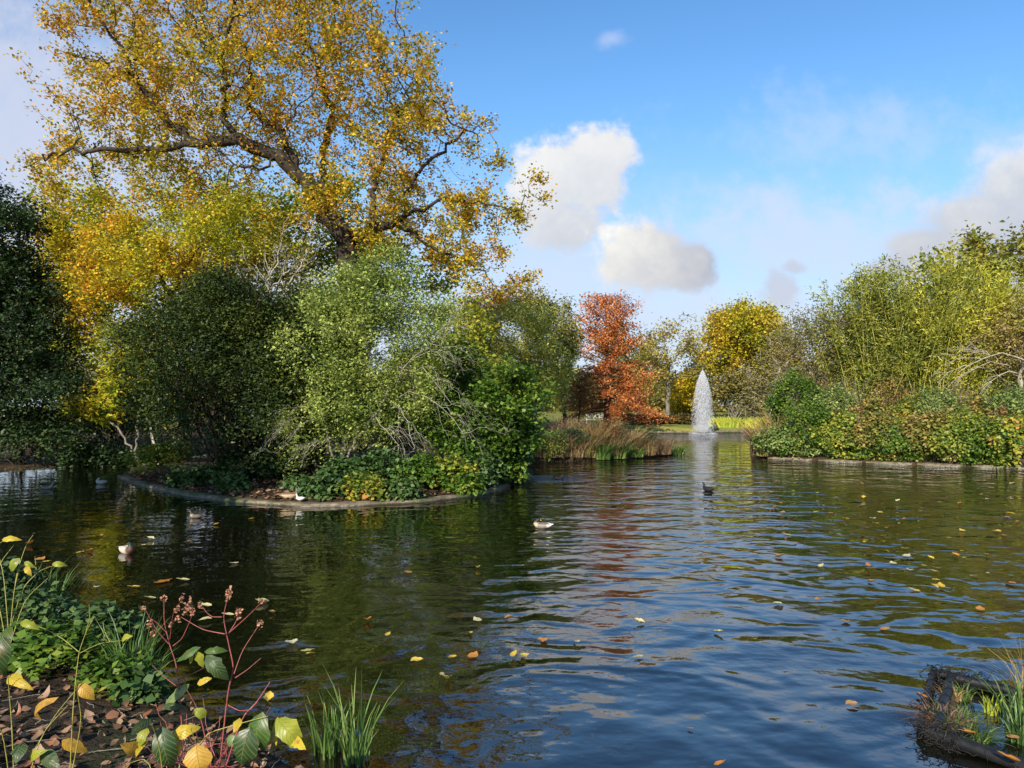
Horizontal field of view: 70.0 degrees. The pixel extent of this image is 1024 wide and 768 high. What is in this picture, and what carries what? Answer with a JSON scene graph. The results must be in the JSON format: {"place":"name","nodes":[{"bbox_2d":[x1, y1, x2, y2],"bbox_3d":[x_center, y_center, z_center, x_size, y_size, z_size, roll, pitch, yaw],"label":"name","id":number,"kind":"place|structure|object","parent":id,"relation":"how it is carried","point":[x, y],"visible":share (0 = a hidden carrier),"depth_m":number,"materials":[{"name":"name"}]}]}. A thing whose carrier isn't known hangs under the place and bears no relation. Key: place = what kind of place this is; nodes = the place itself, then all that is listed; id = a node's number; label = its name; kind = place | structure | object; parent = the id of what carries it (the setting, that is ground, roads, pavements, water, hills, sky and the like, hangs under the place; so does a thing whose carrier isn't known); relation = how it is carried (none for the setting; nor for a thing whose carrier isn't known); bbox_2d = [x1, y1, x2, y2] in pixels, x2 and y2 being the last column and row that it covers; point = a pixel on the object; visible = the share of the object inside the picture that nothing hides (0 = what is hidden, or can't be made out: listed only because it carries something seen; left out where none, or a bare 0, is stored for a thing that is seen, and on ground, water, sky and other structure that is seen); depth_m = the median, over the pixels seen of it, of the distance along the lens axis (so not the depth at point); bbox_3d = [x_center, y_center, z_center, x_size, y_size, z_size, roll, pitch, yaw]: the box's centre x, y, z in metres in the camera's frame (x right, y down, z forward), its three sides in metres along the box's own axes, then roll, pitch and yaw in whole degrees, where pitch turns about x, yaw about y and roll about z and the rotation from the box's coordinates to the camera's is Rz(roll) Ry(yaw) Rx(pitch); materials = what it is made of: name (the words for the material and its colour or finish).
{"place":"outdoors","nodes":[
{"label":"outdoors","id":0,"kind":"place"},
{"bbox_2d":[0,406,1022,767],"bbox_3d":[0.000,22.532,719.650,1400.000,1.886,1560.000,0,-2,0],"label":"ground","id":1,"kind":"structure","parent":0,"point":[92,742],"depth_m":4.77,"materials":[{"name":"soil"}]},
{"bbox_2d":[0,555,55,612],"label":"ground elder","id":2,"kind":"object","parent":1,"relation":"on","point":[23,576],"visible":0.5,"depth_m":6.60,"materials":[{"name":"green plant"}]},
{"bbox_2d":[0,535,66,641],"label":"dogwood","id":3,"kind":"object","parent":1,"relation":"on","point":[13,564],"visible":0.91,"depth_m":5.57,"materials":[{"name":"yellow plant"}]},
{"bbox_2d":[0,625,67,767],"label":"dogwood","id":4,"kind":"object","parent":1,"relation":"on","point":[49,758],"visible":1,"depth_m":3.02,"materials":[{"name":"yellow plant"}]},
{"bbox_2d":[0,581,88,638],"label":"ground elder","id":5,"kind":"object","parent":1,"relation":"on","point":[42,607],"visible":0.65,"depth_m":5.93,"materials":[{"name":"green plant"}]},
{"bbox_2d":[0,392,96,465],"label":"bank laurel","id":6,"kind":"object","parent":1,"relation":"on","point":[40,429],"visible":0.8,"depth_m":24.12,"materials":[{"name":"green plant"}]},
{"bbox_2d":[0,162,122,397],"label":"yellow oak","id":7,"kind":"object","parent":1,"relation":"on","point":[65,232],"visible":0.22,"depth_m":42.56,"materials":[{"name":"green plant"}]},
{"bbox_2d":[0,168,127,467],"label":"holly tree","id":8,"kind":"object","parent":1,"relation":"on","point":[32,369],"visible":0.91,"depth_m":24.10,"materials":[{"name":"green plant"}]},
{"bbox_2d":[7,616,123,680],"bbox_3d":[-3.301,1.935,5.365,0.919,0.441,0.786,0,-2,0],"label":"ground elder","id":9,"kind":"object","parent":1,"relation":"on","point":[29,652],"visible":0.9,"depth_m":5.25,"materials":[{"name":"green plant"}]},
{"bbox_2d":[18,607,131,767],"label":"dogwood","id":10,"kind":"object","parent":1,"relation":"on","point":[72,744],"visible":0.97,"depth_m":3.56,"materials":[{"name":"yellow plant"}]},
{"bbox_2d":[27,594,154,661],"bbox_3d":[-3.336,1.937,5.795,1.012,0.525,0.742,0,-2,-11],"label":"ground elder","id":11,"kind":"object","parent":1,"relation":"on","point":[97,611],"visible":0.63,"depth_m":5.76,"materials":[{"name":"green plant"}]},
{"bbox_2d":[48,428,144,467],"bbox_3d":[-14.384,2.575,25.240,3.290,2.117,2.282,0,-2,0],"label":"bank laurel","id":12,"kind":"object","parent":1,"relation":"on","point":[106,454],"visible":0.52,"depth_m":24.86,"materials":[{"name":"green plant"}]},
{"bbox_2d":[43,344,176,465],"bbox_3d":[-13.311,0.539,24.433,4.182,4.482,2.779,-1,-2,22],"label":"sumac","id":13,"kind":"object","parent":1,"relation":"on","point":[101,402],"visible":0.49,"depth_m":23.83,"materials":[{"name":"yellow plant"}]},
{"bbox_2d":[66,361,166,453],"bbox_3d":[-15.725,0.908,28.797,4.416,4.193,3.137,-1,-2,21],"label":"bank laurel","id":14,"kind":"object","parent":1,"relation":"on","point":[123,430],"visible":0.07,"depth_m":28.85,"materials":[{"name":"green plant"}]},
{"bbox_2d":[66,643,169,700],"bbox_3d":[-2.751,1.985,5.070,0.716,0.371,0.533,-1,-2,29],"label":"ground elder","id":15,"kind":"object","parent":1,"relation":"on","point":[104,674],"visible":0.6,"depth_m":4.97,"materials":[{"name":"green plant"}]},
{"bbox_2d":[84,608,176,662],"bbox_3d":[-2.784,1.902,5.293,0.701,0.492,0.710,0,-2,0],"label":"sedge tuft","id":16,"kind":"object","parent":1,"relation":"on","point":[151,644],"visible":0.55,"depth_m":5.34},
{"bbox_2d":[105,662,176,707],"bbox_3d":[-2.484,2.019,4.898,0.446,0.308,0.434,1,-2,-23],"label":"ground elder","id":17,"kind":"object","parent":1,"relation":"on","point":[142,688],"visible":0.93,"depth_m":4.82,"materials":[{"name":"green plant"}]},
{"bbox_2d":[0,612,300,767],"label":"leaf litter","id":18,"kind":"object","parent":1,"relation":"on","point":[111,714],"visible":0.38,"depth_m":4.25,"materials":[{"name":"brown plant"}]},
{"bbox_2d":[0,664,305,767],"bbox_3d":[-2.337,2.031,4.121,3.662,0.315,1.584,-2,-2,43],"label":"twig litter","id":19,"kind":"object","parent":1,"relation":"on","point":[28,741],"visible":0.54,"depth_m":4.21,"materials":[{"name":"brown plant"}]},
{"bbox_2d":[118,438,195,476],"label":"shrub","id":20,"kind":"object","parent":1,"relation":"on","point":[146,460],"visible":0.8,"depth_m":20.16,"materials":[{"name":"green plant"}]},
{"bbox_2d":[29,172,317,461],"bbox_3d":[-11.857,-2.396,26.134,9.744,10.469,6.288,0,-2,0],"label":"amber oak","id":21,"kind":"object","parent":1,"relation":"on","point":[105,284],"visible":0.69,"depth_m":25.31,"materials":[{"name":"yellow plant"}]},
{"bbox_2d":[158,466,206,488],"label":"shrub","id":22,"kind":"object","parent":1,"relation":"on","point":[178,479],"visible":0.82,"depth_m":18.05,"materials":[{"name":"green plant"}]},
{"bbox_2d":[130,593,269,767],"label":"dogwood","id":23,"kind":"object","parent":1,"relation":"on","point":[177,694],"visible":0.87,"depth_m":3.86,"materials":[{"name":"red plant"}]},
{"bbox_2d":[120,708,305,767],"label":"dogwood","id":24,"kind":"object","parent":1,"relation":"on","point":[246,743],"visible":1,"depth_m":2.98,"materials":[{"name":"green plant"}]},
{"bbox_2d":[188,458,245,484],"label":"shrub","id":25,"kind":"object","parent":1,"relation":"on","point":[214,472],"visible":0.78,"depth_m":18.12,"materials":[{"name":"green plant"}]},
{"bbox_2d":[94,249,350,481],"bbox_3d":[-7.667,-0.492,19.328,7.176,6.243,5.178,0,-2,0],"label":"yew bush","id":26,"kind":"object","parent":1,"relation":"on","point":[199,318],"visible":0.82,"depth_m":18.20,"materials":[{"name":"green plant"}]},
{"bbox_2d":[176,585,269,767],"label":"dogwood","id":27,"kind":"object","parent":1,"relation":"on","point":[215,667],"visible":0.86,"depth_m":3.71,"materials":[{"name":"red plant"}]},
{"bbox_2d":[209,472,255,493],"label":"shrub","id":28,"kind":"object","parent":1,"relation":"on","point":[236,483],"visible":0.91,"depth_m":16.73,"materials":[{"name":"green plant"}]},
{"bbox_2d":[46,156,465,432],"bbox_3d":[-13.994,-4.750,39.848,22.910,15.456,11.418,0,-2,0],"label":"lime tree","id":29,"kind":"object","parent":1,"relation":"on","point":[330,251],"visible":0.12,"depth_m":39.29,"materials":[{"name":"yellow plant"}]},
{"bbox_2d":[217,440,301,481],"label":"shrub","id":30,"kind":"object","parent":1,"relation":"on","point":[270,467],"visible":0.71,"depth_m":18.44,"materials":[{"name":"green plant"}]},
{"bbox_2d":[216,194,330,451],"bbox_3d":[-7.493,-1.605,22.120,4.305,8.307,3.137,0,-2,0],"label":"bare hawthorn","id":31,"kind":"object","parent":1,"relation":"on","point":[285,271],"visible":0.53,"depth_m":22.09,"materials":[{"name":"grey plant"}]},
{"bbox_2d":[2,0,557,451],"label":"great oak","id":32,"kind":"object","parent":1,"relation":"on","point":[318,192],"visible":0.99,"depth_m":27.20,"materials":[{"name":"yellow plant"}]},
{"bbox_2d":[230,255,382,476],"bbox_3d":[-5.258,-0.493,19.269,3.918,6.002,3.774,0,-2,0],"label":"sallow","id":33,"kind":"object","parent":1,"relation":"on","point":[310,467],"visible":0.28,"depth_m":18.48,"materials":[{"name":"green plant"}]},
{"bbox_2d":[117,474,509,506],"bbox_3d":[-6.284,2.768,17.894,11.717,0.494,4.789,0,-2,13],"label":"stone edging","id":34,"kind":"object","parent":1,"relation":"on","point":[136,481],"visible":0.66,"depth_m":15.90,"materials":[{"name":"stone"}]},
{"bbox_2d":[134,468,500,500],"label":"island litter","id":35,"kind":"object","parent":1,"relation":"on","point":[258,492],"visible":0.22,"depth_m":16.96,"materials":[{"name":"brown plant"}]},
{"bbox_2d":[290,467,350,500],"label":"shrub","id":36,"kind":"object","parent":1,"relation":"on","point":[316,487],"visible":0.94,"depth_m":15.53,"materials":[{"name":"green plant"}]},
{"bbox_2d":[313,451,378,492],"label":"shrub","id":37,"kind":"object","parent":1,"relation":"on","point":[341,466],"visible":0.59,"depth_m":16.39,"materials":[{"name":"green plant"}]},
{"bbox_2d":[335,470,392,500],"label":"shrub","id":38,"kind":"object","parent":1,"relation":"on","point":[364,487],"visible":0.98,"depth_m":15.48,"materials":[{"name":"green plant"}]},
{"bbox_2d":[223,235,516,479],"bbox_3d":[-3.209,-0.644,17.981,6.788,6.267,3.930,0,-2,0],"label":"sallow","id":39,"kind":"object","parent":1,"relation":"on","point":[365,317],"visible":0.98,"depth_m":17.84,"materials":[{"name":"green plant"}]},
{"bbox_2d":[356,440,411,481],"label":"shrub","id":40,"kind":"object","parent":1,"relation":"on","point":[383,459],"visible":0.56,"depth_m":16.65,"materials":[{"name":"green plant"}]},
{"bbox_2d":[376,473,428,501],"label":"shrub","id":41,"kind":"object","parent":1,"relation":"on","point":[403,489],"visible":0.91,"depth_m":15.63,"materials":[{"name":"green plant"}]},
{"bbox_2d":[383,449,453,489],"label":"shrub","id":42,"kind":"object","parent":1,"relation":"on","point":[421,465],"visible":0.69,"depth_m":16.62,"materials":[{"name":"green plant"}]},
{"bbox_2d":[371,375,473,460],"bbox_3d":[-2.292,1.060,19.511,2.883,2.925,2.173,0,-2,0],"label":"shrub","id":43,"kind":"object","parent":1,"relation":"on","point":[400,433],"visible":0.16,"depth_m":19.32,"materials":[{"name":"green plant"}]},
{"bbox_2d":[417,451,485,489],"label":"shrub","id":44,"kind":"object","parent":1,"relation":"on","point":[453,463],"visible":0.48,"depth_m":16.87,"materials":[{"name":"green plant"}]},
{"bbox_2d":[436,469,487,495],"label":"shrub","id":45,"kind":"object","parent":1,"relation":"on","point":[475,487],"visible":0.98,"depth_m":16.66,"materials":[{"name":"green plant"}]},
{"bbox_2d":[431,282,509,445],"bbox_3d":[-1.282,-0.343,24.114,3.063,5.968,3.089,0,-2,0],"label":"thin ash","id":46,"kind":"object","parent":1,"relation":"on","point":[476,331],"visible":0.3,"depth_m":23.62,"materials":[{"name":"green plant"}]},
{"bbox_2d":[403,333,559,480],"bbox_3d":[-0.740,0.594,18.996,4.004,3.986,3.146,0,-2,0],"label":"dark thorn","id":47,"kind":"object","parent":1,"relation":"on","point":[509,407],"visible":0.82,"depth_m":18.62,"materials":[{"name":"green plant"}]},
{"bbox_2d":[460,451,507,488],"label":"shrub","id":48,"kind":"object","parent":1,"relation":"on","point":[491,472],"visible":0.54,"depth_m":17.77,"materials":[{"name":"green plant"}]},
{"bbox_2d":[453,276,544,358],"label":"bronze tree","id":49,"kind":"object","parent":1,"relation":"on","point":[494,306],"visible":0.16,"depth_m":48.92,"materials":[{"name":"green plant"}]},
{"bbox_2d":[496,454,531,484],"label":"shrub","id":50,"kind":"object","parent":1,"relation":"on","point":[510,468],"visible":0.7,"depth_m":19.19,"materials":[{"name":"green plant"}]},
{"bbox_2d":[462,287,586,423],"bbox_3d":[0.077,-1.261,40.313,7.880,8.249,7.227,0,-2,0],"label":"silver willow","id":51,"kind":"object","parent":1,"relation":"on","point":[531,344],"visible":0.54,"depth_m":39.08,"materials":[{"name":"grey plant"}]},
{"bbox_2d":[58,348,1011,413],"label":"wood","id":52,"kind":"object","parent":1,"relation":"on","point":[661,405],"visible":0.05,"depth_m":119.21,"materials":[{"name":"green plant"}]},
{"bbox_2d":[495,283,587,426],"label":"drooping tree","id":53,"kind":"object","parent":1,"relation":"on","point":[571,342],"visible":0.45,"depth_m":45.44,"materials":[{"name":"green plant"}]},
{"bbox_2d":[518,423,570,459],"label":"spit shrub","id":54,"kind":"object","parent":1,"relation":"on","point":[551,438],"visible":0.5,"depth_m":26.82,"materials":[{"name":"green plant"}]},
{"bbox_2d":[521,433,581,457],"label":"sedge clump","id":55,"kind":"object","parent":1,"relation":"on","point":[561,454],"visible":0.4,"depth_m":26.91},
{"bbox_2d":[546,432,612,457],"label":"sedge clump","id":56,"kind":"object","parent":1,"relation":"on","point":[578,453],"visible":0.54,"depth_m":27.31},
{"bbox_2d":[566,365,598,429],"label":"brown sapling","id":57,"kind":"object","parent":1,"relation":"on","point":[580,396],"visible":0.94,"depth_m":49.37,"materials":[{"name":"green plant"}]},
{"bbox_2d":[553,289,678,427],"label":"swamp cypress","id":58,"kind":"object","parent":1,"relation":"on","point":[607,390],"visible":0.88,"depth_m":51.32,"materials":[{"name":"orange plant"}]},
{"bbox_2d":[580,428,652,455],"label":"sedge clump","id":59,"kind":"object","parent":1,"relation":"on","point":[619,442],"visible":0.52,"depth_m":28.09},
{"bbox_2d":[584,317,668,413],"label":"tree","id":60,"kind":"object","parent":1,"relation":"on","point":[624,357],"visible":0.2,"depth_m":79.02,"materials":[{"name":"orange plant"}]},
{"bbox_2d":[621,412,706,424],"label":"bank shrub","id":61,"kind":"object","parent":1,"relation":"on","point":[690,419],"visible":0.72,"depth_m":62.43,"materials":[{"name":"green plant"}]},
{"bbox_2d":[627,312,713,414],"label":"thin tree","id":62,"kind":"object","parent":1,"relation":"on","point":[688,347],"visible":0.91,"depth_m":69.62,"materials":[{"name":"green plant"}]},
{"bbox_2d":[661,367,708,413],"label":"golden sapling","id":63,"kind":"object","parent":1,"relation":"on","point":[684,391],"visible":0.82,"depth_m":71.95,"materials":[{"name":"yellow plant"}]},
{"bbox_2d":[669,381,716,416],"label":"lawn shrub","id":64,"kind":"object","parent":1,"relation":"on","point":[681,409],"visible":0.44,"depth_m":77.32,"materials":[{"name":"green plant"}]},
{"bbox_2d":[695,359,769,417],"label":"lawn thicket","id":65,"kind":"object","parent":1,"relation":"on","point":[725,388],"visible":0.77,"depth_m":72.64,"materials":[{"name":"green plant"}]},
{"bbox_2d":[707,416,771,428],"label":"reed bed","id":66,"kind":"object","parent":1,"relation":"on","point":[724,422],"visible":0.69,"depth_m":59.68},
{"bbox_2d":[680,292,813,416],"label":"lawn tree","id":67,"kind":"object","parent":1,"relation":"on","point":[733,331],"visible":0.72,"depth_m":74.47,"materials":[{"name":"yellow plant"}]},
{"bbox_2d":[723,306,832,418],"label":"bare birch","id":68,"kind":"object","parent":1,"relation":"on","point":[756,379],"visible":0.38,"depth_m":62.01,"materials":[{"name":"brown plant"}]},
{"bbox_2d":[748,421,807,455],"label":"bramble bush","id":69,"kind":"object","parent":1,"relation":"on","point":[772,439],"visible":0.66,"depth_m":27.95,"materials":[{"name":"green plant"}]},
{"bbox_2d":[763,363,846,426],"bbox_3d":[11.799,0.931,29.995,3.582,3.583,2.284,0,-2,-10],"label":"bramble bush","id":70,"kind":"object","parent":1,"relation":"on","point":[775,404],"visible":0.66,"depth_m":29.65,"materials":[{"name":"green plant"}]},
{"bbox_2d":[773,398,839,455],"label":"bramble bush","id":71,"kind":"object","parent":1,"relation":"on","point":[803,417],"visible":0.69,"depth_m":27.43,"materials":[{"name":"green plant"}]},
{"bbox_2d":[752,296,885,411],"bbox_3d":[15.071,-0.692,36.052,6.504,7.077,4.778,0,-2,0],"label":"bare alder","id":72,"kind":"object","parent":1,"relation":"on","point":[798,358],"visible":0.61,"depth_m":35.77,"materials":[{"name":"grey plant"}]},
{"bbox_2d":[798,379,860,427],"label":"bramble bush","id":73,"kind":"object","parent":1,"relation":"on","point":[843,400],"visible":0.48,"depth_m":29.05,"materials":[{"name":"green plant"}]},
{"bbox_2d":[794,404,875,459],"bbox_3d":[12.189,1.675,27.217,3.271,2.231,2.523,0,-2,0],"label":"bramble bush","id":74,"kind":"object","parent":1,"relation":"on","point":[834,429],"visible":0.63,"depth_m":26.64,"materials":[{"name":"green plant"}]},
{"bbox_2d":[762,261,960,407],"bbox_3d":[16.875,-1.584,35.896,7.301,8.482,7.965,1,-2,-38],"label":"bamboo","id":75,"kind":"object","parent":1,"relation":"on","point":[851,362],"visible":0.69,"depth_m":34.83,"materials":[{"name":"plant"}]},
{"bbox_2d":[834,406,905,457],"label":"bramble bush","id":76,"kind":"object","parent":1,"relation":"on","point":[873,420],"visible":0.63,"depth_m":26.24,"materials":[{"name":"green plant"}]},
{"bbox_2d":[841,394,900,424],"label":"bramble bush","id":77,"kind":"object","parent":1,"relation":"on","point":[878,406],"visible":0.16,"depth_m":28.33,"materials":[{"name":"green plant"}]},
{"bbox_2d":[855,368,916,408],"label":"twig thicket","id":78,"kind":"object","parent":1,"relation":"on","point":[893,396],"visible":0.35,"depth_m":30.13,"materials":[{"name":"green plant"}]},
{"bbox_2d":[873,412,935,459],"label":"bramble bush","id":79,"kind":"object","parent":1,"relation":"on","point":[893,443],"visible":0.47,"depth_m":25.62,"materials":[{"name":"green plant"}]},
{"bbox_2d":[882,391,941,423],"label":"bramble bush","id":80,"kind":"object","parent":1,"relation":"on","point":[902,409],"visible":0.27,"depth_m":27.71,"materials":[{"name":"green plant"}]},
{"bbox_2d":[820,249,1023,404],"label":"bamboo","id":81,"kind":"object","parent":1,"relation":"on","point":[915,374],"visible":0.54,"depth_m":33.98,"materials":[{"name":"plant"}]},
{"bbox_2d":[891,403,968,460],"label":"bramble bush","id":82,"kind":"object","parent":1,"relation":"on","point":[918,430],"visible":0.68,"depth_m":25.22,"materials":[{"name":"green plant"}]},
{"bbox_2d":[908,385,972,417],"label":"bramble bush","id":83,"kind":"object","parent":1,"relation":"on","point":[950,399],"visible":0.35,"depth_m":27.24,"materials":[{"name":"green plant"}]},
{"bbox_2d":[873,242,1023,406],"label":"bamboo","id":84,"kind":"object","parent":1,"relation":"on","point":[966,377],"visible":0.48,"depth_m":33.81,"materials":[{"name":"plant"}]},
{"bbox_2d":[921,405,1004,464],"bbox_3d":[15.565,1.603,25.074,2.734,2.313,2.573,-1,-2,32],"label":"bramble bush","id":85,"kind":"object","parent":1,"relation":"on","point":[963,422],"visible":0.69,"depth_m":24.71,"materials":[{"name":"green plant"}]},
{"bbox_2d":[906,259,1023,407],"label":"bamboo","id":86,"kind":"object","parent":1,"relation":"on","point":[1004,280],"visible":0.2,"depth_m":33.78,"materials":[{"name":"plant"}]},
{"bbox_2d":[911,216,1023,318],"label":"sycamore","id":87,"kind":"object","parent":1,"relation":"on","point":[973,242],"visible":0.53,"depth_m":38.35,"materials":[{"name":"green plant"}]},
{"bbox_2d":[928,340,1023,396],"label":"dead bough","id":88,"kind":"object","parent":1,"relation":"on","point":[989,382],"visible":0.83,"depth_m":29.05,"materials":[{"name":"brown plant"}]},
{"bbox_2d":[941,390,1013,418],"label":"bramble bush","id":89,"kind":"object","parent":1,"relation":"on","point":[975,401],"visible":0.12,"depth_m":26.59,"materials":[{"name":"green plant"}]},
{"bbox_2d":[951,279,1023,412],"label":"pale bramble","id":90,"kind":"object","parent":1,"relation":"on","point":[1008,340],"visible":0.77,"depth_m":32.41,"materials":[{"name":"green plant"}]},
{"bbox_2d":[951,413,1023,464],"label":"bramble bush","id":91,"kind":"object","parent":1,"relation":"on","point":[978,441],"visible":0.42,"depth_m":24.23,"materials":[{"name":"green plant"}]},
{"bbox_2d":[971,406,1023,467],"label":"bramble bush","id":92,"kind":"object","parent":1,"relation":"on","point":[1017,425],"visible":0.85,"depth_m":23.87,"materials":[{"name":"green plant"}]},
{"bbox_2d":[974,380,1023,418],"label":"bramble bush","id":93,"kind":"object","parent":1,"relation":"on","point":[1017,393],"visible":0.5,"depth_m":26.02,"materials":[{"name":"green plant"}]},
{"bbox_2d":[0,432,1023,767],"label":"water","id":94,"kind":"structure","parent":0,"point":[674,556],"depth_m":7.82,"materials":[{"name":"liquid"}]},
{"bbox_2d":[298,689,356,759],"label":"sedge tuft","id":95,"kind":"object","parent":94,"relation":"in","point":[332,744],"visible":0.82,"depth_m":4.40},
{"bbox_2d":[307,665,400,767],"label":"sedge tuft","id":96,"kind":"object","parent":94,"relation":"in","point":[355,752],"visible":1,"depth_m":4.27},
{"bbox_2d":[905,663,1023,767],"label":"planted raft","id":97,"kind":"object","parent":94,"relation":"on","point":[953,740],"visible":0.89,"depth_m":4.76,"materials":[{"name":"wood"}]},
{"bbox_2d":[877,688,1016,738],"bbox_3d":[2.797,2.197,4.791,0.744,0.122,0.832,0,-2,-15],"label":"grass tuft","id":98,"kind":"object","parent":97,"relation":"on","point":[933,716],"visible":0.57,"depth_m":4.80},
{"bbox_2d":[926,706,1023,747],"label":"grass tuft","id":99,"kind":"object","parent":97,"relation":"on","point":[987,740],"visible":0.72,"depth_m":4.58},
{"bbox_2d":[969,664,1023,728],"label":"grass clump","id":100,"kind":"object","parent":97,"relation":"on","point":[1014,698],"visible":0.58,"depth_m":4.83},
{"bbox_2d":[980,692,1023,745],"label":"grass clump","id":101,"kind":"object","parent":97,"relation":"on","point":[1019,723],"visible":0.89,"depth_m":4.59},
{"bbox_2d":[0,0,1023,406],"label":"sky","id":102,"kind":"structure","parent":0,"point":[698,153],"materials":[{"name":"blue"}]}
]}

